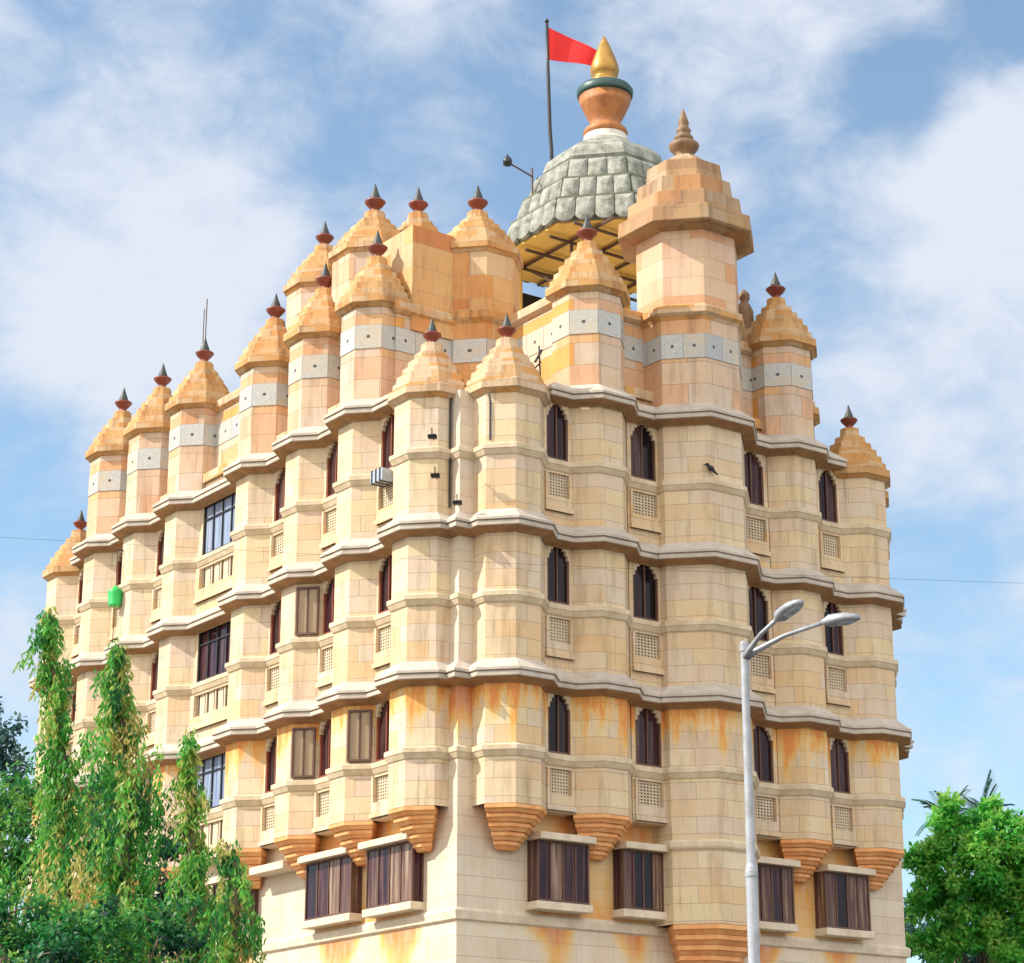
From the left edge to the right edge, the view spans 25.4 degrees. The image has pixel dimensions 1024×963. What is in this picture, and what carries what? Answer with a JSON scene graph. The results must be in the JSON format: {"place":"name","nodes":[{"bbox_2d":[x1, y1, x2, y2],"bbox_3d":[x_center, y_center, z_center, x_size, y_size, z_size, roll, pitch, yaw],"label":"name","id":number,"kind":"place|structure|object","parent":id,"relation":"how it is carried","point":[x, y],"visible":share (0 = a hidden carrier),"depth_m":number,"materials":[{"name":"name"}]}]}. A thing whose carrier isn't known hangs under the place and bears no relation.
{"place":"outdoors","nodes":[
{"label":"outdoors","id":0,"kind":"place"},
{"bbox_2d":[3,537,1005,582],"bbox_3d":[-0.326,1.061,33.790,28.707,2.188,0.004,-2,-18,6],"label":"cable","id":1,"kind":"object","parent":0,"point":[510,563],"visible":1,"depth_m":33.70,"materials":[{"name":"black metal"}]},
{"bbox_2d":[0,0,1023,962],"label":"sky","id":2,"kind":"structure","parent":0,"point":[160,159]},
{"label":"ground","id":3,"kind":"structure","parent":0,"visible":0},
{"bbox_2d":[0,696,36,850],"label":"tree","id":4,"kind":"object","parent":3,"relation":"on","point":[5,757],"visible":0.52,"depth_m":45.28,"materials":[{"name":"green plant"}]},
{"bbox_2d":[0,759,151,962],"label":"tree","id":5,"kind":"object","parent":3,"relation":"on","point":[21,810],"visible":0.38,"depth_m":37.75,"materials":[{"name":"green plant"}]},
{"bbox_2d":[0,605,168,960],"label":"ashoka tree","id":6,"kind":"object","parent":3,"relation":"on","point":[56,719],"visible":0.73,"depth_m":35.94,"materials":[{"name":"green plant"}]},
{"bbox_2d":[31,637,180,962],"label":"ashoka tree","id":7,"kind":"object","parent":3,"relation":"on","point":[120,778],"visible":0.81,"depth_m":34.71,"materials":[{"name":"green plant"}]},
{"bbox_2d":[73,788,186,961],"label":"tree","id":8,"kind":"object","parent":3,"relation":"on","point":[160,895],"visible":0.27,"depth_m":36.38,"materials":[{"name":"green plant"}]},
{"bbox_2d":[164,726,222,962],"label":"ashoka tree","id":9,"kind":"object","parent":3,"relation":"on","point":[194,849],"visible":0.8,"depth_m":34.13,"materials":[{"name":"green plant"}]},
{"bbox_2d":[912,779,984,962],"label":"palm tree","id":10,"kind":"object","parent":3,"relation":"on","point":[924,802],"visible":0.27,"depth_m":76.59,"materials":[{"name":"green plant"}]},
{"bbox_2d":[904,888,1020,962],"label":"tree","id":11,"kind":"object","parent":3,"relation":"on","point":[909,929],"visible":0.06,"depth_m":77.16,"materials":[{"name":"green plant"}]},
{"bbox_2d":[902,786,1023,962],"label":"tree","id":12,"kind":"object","parent":3,"relation":"on","point":[993,858],"visible":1,"depth_m":69.39,"materials":[{"name":"green plant"}]},
{"bbox_2d":[960,769,1014,962],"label":"palm tree","id":13,"kind":"object","parent":3,"relation":"on","point":[985,791],"visible":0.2,"depth_m":77.44,"materials":[{"name":"green plant"}]},
{"label":"road","id":14,"kind":"structure","parent":0,"visible":0},
{"bbox_2d":[0,882,213,962],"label":"tree","id":15,"kind":"object","parent":14,"relation":"on","point":[69,938],"visible":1,"depth_m":31.36,"materials":[{"name":"green plant"}]},
{"bbox_2d":[191,838,266,962],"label":"ashoka tree","id":16,"kind":"object","parent":14,"relation":"on","point":[233,906],"visible":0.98,"depth_m":33.22,"materials":[{"name":"green plant"}]},
{"bbox_2d":[739,599,860,962],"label":"street lamp","id":17,"kind":"object","parent":14,"relation":"on","point":[783,612],"visible":1,"depth_m":27.98,"materials":[{"name":"metal"}]},
{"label":"pavement","id":18,"kind":"structure","parent":0,"visible":0},
{"bbox_2d":[28,36,913,962],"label":"temple","id":19,"kind":"structure","parent":18,"relation":"on","point":[424,752],"depth_m":53.32,"materials":[{"name":"stone"}]},
{"bbox_2d":[71,684,76,721],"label":"window","id":20,"kind":"structure","parent":19,"relation":"in","point":[74,688],"depth_m":64.52,"materials":[{"name":"red wood"}]},
{"bbox_2d":[78,568,83,613],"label":"window","id":21,"kind":"structure","parent":19,"relation":"in","point":[81,573],"depth_m":65.53,"materials":[{"name":"red wood"}]},
{"bbox_2d":[108,549,123,642],"bbox_3d":[-10.585,3.191,62.078,1.004,2.960,0.400,12,-22,-34],"label":"lantern","id":22,"kind":"object","parent":19,"relation":"hanging from","point":[115,593],"visible":0.96,"depth_m":61.77,"materials":[{"name":"green plastic"}]},
{"bbox_2d":[117,551,122,585],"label":"window","id":23,"kind":"structure","parent":19,"relation":"in","point":[120,553],"depth_m":63.64,"materials":[{"name":"red wood"}]},
{"bbox_2d":[145,778,151,815],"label":"window","id":24,"kind":"structure","parent":19,"relation":"in","point":[147,780],"depth_m":59.68,"materials":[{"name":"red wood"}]},
{"bbox_2d":[150,650,158,699],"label":"window","id":25,"kind":"structure","parent":19,"relation":"in","point":[155,655],"depth_m":60.65,"materials":[{"name":"red wood"}]},
{"bbox_2d":[157,528,164,576],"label":"window","id":26,"kind":"structure","parent":19,"relation":"in","point":[161,533],"depth_m":61.70,"materials":[{"name":"red wood"}]},
{"bbox_2d":[155,885,207,956],"bbox_3d":[-8.358,11.009,57.128,0.510,1.698,1.920,12,-22,-34],"label":"box window","id":27,"kind":"structure","parent":19,"relation":"in","point":[205,885],"depth_m":57.21,"materials":[{"name":"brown wood"}]},
{"bbox_2d":[202,299,207,343],"bbox_3d":[-8.470,-4.240,62.549,0.031,1.650,0.169,12,-22,-34],"label":"lightning rod","id":28,"kind":"object","parent":19,"relation":"attached to","point":[206,321],"visible":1,"depth_m":62.58,"materials":[{"name":"grey metal"}]},
{"bbox_2d":[196,753,225,808],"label":"window","id":29,"kind":"structure","parent":19,"relation":"in","point":[212,774],"depth_m":56.85,"materials":[{"name":"white glass"}]},
{"bbox_2d":[197,621,230,682],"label":"window","id":30,"kind":"structure","parent":19,"relation":"in","point":[214,643],"depth_m":58.10,"materials":[{"name":"glass"}]},
{"bbox_2d":[202,492,235,555],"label":"window","id":31,"kind":"structure","parent":19,"relation":"in","point":[219,516],"depth_m":59.13,"materials":[{"name":"glass"}]},
{"bbox_2d":[205,873,258,943],"bbox_3d":[-6.813,10.352,55.077,0.510,1.698,1.920,12,-22,-34],"label":"box window","id":32,"kind":"structure","parent":19,"relation":"in","point":[212,881],"depth_m":54.57,"materials":[{"name":"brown wood"}]},
{"bbox_2d":[265,736,276,792],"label":"window","id":33,"kind":"structure","parent":19,"relation":"in","point":[271,744],"depth_m":54.62,"materials":[{"name":"red wood"}]},
{"bbox_2d":[270,600,280,654],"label":"window","id":34,"kind":"structure","parent":19,"relation":"in","point":[275,611],"depth_m":55.66,"materials":[{"name":"red wood"}]},
{"bbox_2d":[274,467,285,521],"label":"window","id":35,"kind":"structure","parent":19,"relation":"in","point":[280,474],"depth_m":56.70,"materials":[{"name":"red wood"}]},
{"bbox_2d":[291,727,315,777],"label":"window","id":36,"kind":"structure","parent":19,"relation":"in","point":[303,739],"depth_m":52.80,"materials":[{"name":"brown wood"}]},
{"bbox_2d":[295,586,319,635],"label":"window","id":37,"kind":"structure","parent":19,"relation":"in","point":[307,598],"depth_m":53.84,"materials":[{"name":"brown wood"}]},
{"bbox_2d":[319,719,330,777],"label":"window","id":38,"kind":"structure","parent":19,"relation":"in","point":[325,726],"depth_m":52.68,"materials":[{"name":"red wood"}]},
{"bbox_2d":[323,578,334,634],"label":"window","id":39,"kind":"structure","parent":19,"relation":"in","point":[328,586],"depth_m":53.72,"materials":[{"name":"red wood"}]},
{"bbox_2d":[297,847,362,929],"bbox_3d":[-4.139,9.214,51.525,0.510,1.698,2.120,12,-22,-34],"label":"box window","id":40,"kind":"structure","parent":19,"relation":"in","point":[333,882],"depth_m":51.34,"materials":[{"name":"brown wood"}]},
{"bbox_2d":[326,441,337,497],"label":"window","id":41,"kind":"structure","parent":19,"relation":"in","point":[332,449],"depth_m":54.77,"materials":[{"name":"red wood"}]},
{"bbox_2d":[347,709,371,761],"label":"window","id":42,"kind":"structure","parent":19,"relation":"in","point":[359,723],"depth_m":50.90,"materials":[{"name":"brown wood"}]},
{"bbox_2d":[370,467,392,486],"bbox_3d":[-2.993,-0.097,52.278,0.365,0.325,0.520,12,-22,-34],"label":"air conditioner unit","id":43,"kind":"object","parent":19,"relation":"attached to","point":[381,477],"visible":0.9,"depth_m":52.12,"materials":[{"name":"white metal"}]},
{"bbox_2d":[376,700,389,761],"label":"window","id":44,"kind":"structure","parent":19,"relation":"in","point":[382,709],"depth_m":50.76,"materials":[{"name":"red wood"}]},
{"bbox_2d":[378,554,391,613],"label":"window","id":45,"kind":"structure","parent":19,"relation":"in","point":[385,564],"depth_m":51.80,"materials":[{"name":"red wood"}]},
{"bbox_2d":[381,412,393,468],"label":"window","id":46,"kind":"structure","parent":19,"relation":"in","point":[387,423],"depth_m":52.85,"materials":[{"name":"red wood"}]},
{"bbox_2d":[358,833,424,918],"bbox_3d":[-2.647,8.579,49.544,0.510,1.698,1.980,12,-22,-34],"label":"box window","id":47,"kind":"structure","parent":19,"relation":"in","point":[394,869],"depth_m":49.37,"materials":[{"name":"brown wood"}]},
{"bbox_2d":[428,428,436,439],"bbox_3d":[-1.758,-1.052,50.408,0.200,0.223,0.275,-3,-18,9],"label":"wall lamp","id":48,"kind":"object","parent":19,"relation":"attached to","point":[432,436],"visible":1,"depth_m":50.30,"materials":[{"name":"black metal"}]},
{"bbox_2d":[431,467,439,478],"bbox_3d":[-1.681,-0.183,50.089,0.200,0.223,0.275,-3,-18,9],"label":"wall lamp","id":49,"kind":"object","parent":19,"relation":"attached to","point":[435,475],"visible":1,"depth_m":49.98,"materials":[{"name":"black metal"}]},
{"bbox_2d":[453,494,461,505],"bbox_3d":[-1.199,0.416,50.272,0.200,0.223,0.275,-3,-18,9],"label":"wall lamp","id":50,"kind":"object","parent":19,"relation":"attached to","point":[457,502],"visible":1,"depth_m":50.16,"materials":[{"name":"black metal"}]},
{"bbox_2d":[503,154,537,193],"bbox_3d":[0.396,-8.171,62.760,1.541,1.566,0.247,12,-22,-34],"label":"floodlight","id":51,"kind":"object","parent":19,"relation":"attached to","point":[507,160],"visible":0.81,"depth_m":62.66,"materials":[{"name":"black metal"}]},
{"bbox_2d":[534,346,542,375],"bbox_3d":[0.616,-2.654,53.274,0.273,1.143,0.059,12,-22,-34],"label":"rooftop antenna","id":52,"kind":"object","parent":19,"relation":"on","point":[538,357],"visible":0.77,"depth_m":53.33,"materials":[{"name":"black metal"}]},
{"bbox_2d":[546,402,567,461],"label":"window","id":53,"kind":"structure","parent":19,"relation":"in","point":[556,415],"depth_m":52.06,"materials":[{"name":"brown wood"}]},
{"bbox_2d":[547,545,568,604],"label":"window","id":54,"kind":"structure","parent":19,"relation":"in","point":[557,576],"depth_m":51.01,"materials":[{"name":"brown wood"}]},
{"bbox_2d":[548,693,570,754],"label":"window","id":55,"kind":"structure","parent":19,"relation":"in","point":[559,706],"depth_m":49.98,"materials":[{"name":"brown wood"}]},
{"bbox_2d":[525,831,596,914],"bbox_3d":[1.065,8.458,49.167,1.520,1.699,0.590,12,-22,-34],"label":"box window","id":56,"kind":"structure","parent":19,"relation":"in","point":[558,881],"depth_m":49.02,"materials":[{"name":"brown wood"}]},
{"bbox_2d":[545,18,596,159],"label":"flagpole","id":57,"kind":"object","parent":19,"relation":"attached to","point":[560,47],"visible":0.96,"depth_m":65.24,"materials":[{"name":"red fabric"}]},
{"bbox_2d":[612,841,668,921],"bbox_3d":[2.869,8.853,50.399,1.260,1.699,0.590,12,-22,-34],"label":"box window","id":58,"kind":"structure","parent":19,"relation":"in","point":[638,876],"depth_m":50.27,"materials":[{"name":"brown wood"}]},
{"bbox_2d":[630,423,655,481],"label":"window","id":59,"kind":"structure","parent":19,"relation":"in","point":[642,438],"depth_m":53.45,"materials":[{"name":"brown wood"}]},
{"bbox_2d":[633,563,657,621],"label":"window","id":60,"kind":"structure","parent":19,"relation":"in","point":[645,580],"depth_m":52.41,"materials":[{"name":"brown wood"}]},
{"bbox_2d":[635,707,660,767],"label":"window","id":61,"kind":"structure","parent":19,"relation":"in","point":[647,721],"depth_m":51.38,"materials":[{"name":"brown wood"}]},
{"bbox_2d":[703,463,717,474],"bbox_3d":[4.641,-0.294,53.075,0.350,0.309,0.119,4,-18,-12],"label":"crow","id":62,"kind":"object","parent":19,"relation":"on","point":[710,467],"visible":1,"depth_m":53.04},
{"bbox_2d":[738,289,753,332],"bbox_3d":[5.941,-4.152,57.959,0.520,1.660,0.495,12,-22,-34],"label":"statue","id":63,"kind":"object","parent":19,"relation":"on","point":[745,309],"visible":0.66,"depth_m":57.85,"materials":[{"name":"stone"}]},
{"bbox_2d":[744,451,763,506],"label":"window","id":64,"kind":"structure","parent":19,"relation":"in","point":[753,462],"depth_m":55.40,"materials":[{"name":"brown wood"}]},
{"bbox_2d":[748,586,768,641],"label":"window","id":65,"kind":"structure","parent":19,"relation":"in","point":[758,597],"depth_m":54.37,"materials":[{"name":"brown wood"}]},
{"bbox_2d":[753,725,773,782],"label":"window","id":66,"kind":"structure","parent":19,"relation":"in","point":[762,736],"depth_m":53.32,"materials":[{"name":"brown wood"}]},
{"bbox_2d":[757,856,800,933],"bbox_3d":[5.973,9.532,52.518,1.460,1.699,0.590,12,-22,-34],"label":"box window","id":67,"kind":"structure","parent":19,"relation":"in","point":[775,875],"depth_m":52.50,"materials":[{"name":"brown wood"}]},
{"bbox_2d":[818,469,837,522],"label":"window","id":68,"kind":"structure","parent":19,"relation":"in","point":[827,483],"depth_m":56.74,"materials":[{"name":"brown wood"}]},
{"bbox_2d":[823,601,843,655],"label":"window","id":69,"kind":"structure","parent":19,"relation":"in","point":[833,635],"depth_m":55.66,"materials":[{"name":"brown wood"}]},
{"bbox_2d":[829,737,849,793],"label":"window","id":70,"kind":"structure","parent":19,"relation":"in","point":[839,748],"depth_m":54.66,"materials":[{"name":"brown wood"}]},
{"bbox_2d":[814,864,875,940],"bbox_3d":[7.907,9.955,53.839,1.560,1.699,0.590,12,-22,-34],"label":"box window","id":71,"kind":"structure","parent":19,"relation":"in","point":[841,893],"depth_m":53.68,"materials":[{"name":"brown fabric"}]}
]}

